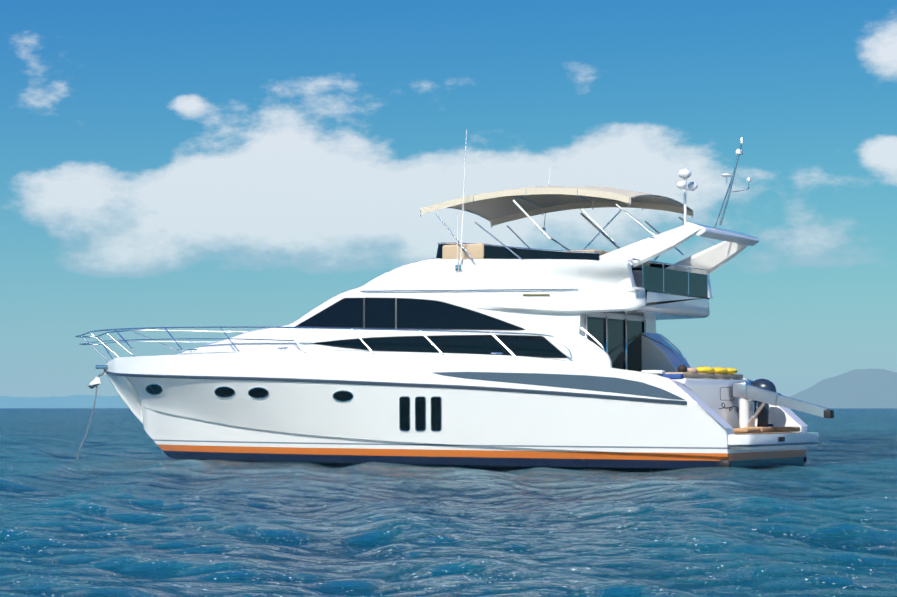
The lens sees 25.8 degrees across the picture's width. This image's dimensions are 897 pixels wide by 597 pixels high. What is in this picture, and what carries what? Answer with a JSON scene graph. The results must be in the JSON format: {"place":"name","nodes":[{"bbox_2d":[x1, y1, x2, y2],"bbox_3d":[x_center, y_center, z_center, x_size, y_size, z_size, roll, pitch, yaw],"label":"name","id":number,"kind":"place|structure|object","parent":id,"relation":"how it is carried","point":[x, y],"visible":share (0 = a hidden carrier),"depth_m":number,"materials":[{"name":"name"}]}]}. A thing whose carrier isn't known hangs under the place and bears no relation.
{"place":"outdoors","nodes":[
{"label":"outdoors","id":0,"kind":"place"},
{"bbox_2d":[0,395,127,407],"bbox_3d":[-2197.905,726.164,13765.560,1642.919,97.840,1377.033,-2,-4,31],"label":"hills","id":1,"kind":"structure","parent":0,"point":[78,401],"depth_m":13718.84,"materials":[{"name":"blue"}]},
{"bbox_2d":[0,408,896,596],"bbox_3d":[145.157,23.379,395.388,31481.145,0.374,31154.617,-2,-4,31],"label":"sea","id":2,"kind":"structure","parent":0,"point":[123,505],"depth_m":19.73,"materials":[{"name":"liquid"}]},
{"bbox_2d":[75,130,833,471],"bbox_3d":[-0.930,0.533,42.091,18.738,7.607,4.704,-2,-4,31],"label":"motor yacht","id":3,"kind":"object","parent":2,"relation":"on","point":[485,356],"visible":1,"depth_m":39.17,"materials":[{"name":"paint"}]},
{"bbox_2d":[0,0,896,396],"label":"sky","id":4,"kind":"structure","parent":0,"point":[164,163],"materials":[{"name":"blue"}]},
{"bbox_2d":[790,369,896,407],"bbox_3d":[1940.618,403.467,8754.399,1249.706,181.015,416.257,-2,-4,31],"label":"hills","id":5,"kind":"structure","parent":0,"point":[866,388],"depth_m":8801.33,"materials":[{"name":"blue"}]}
]}

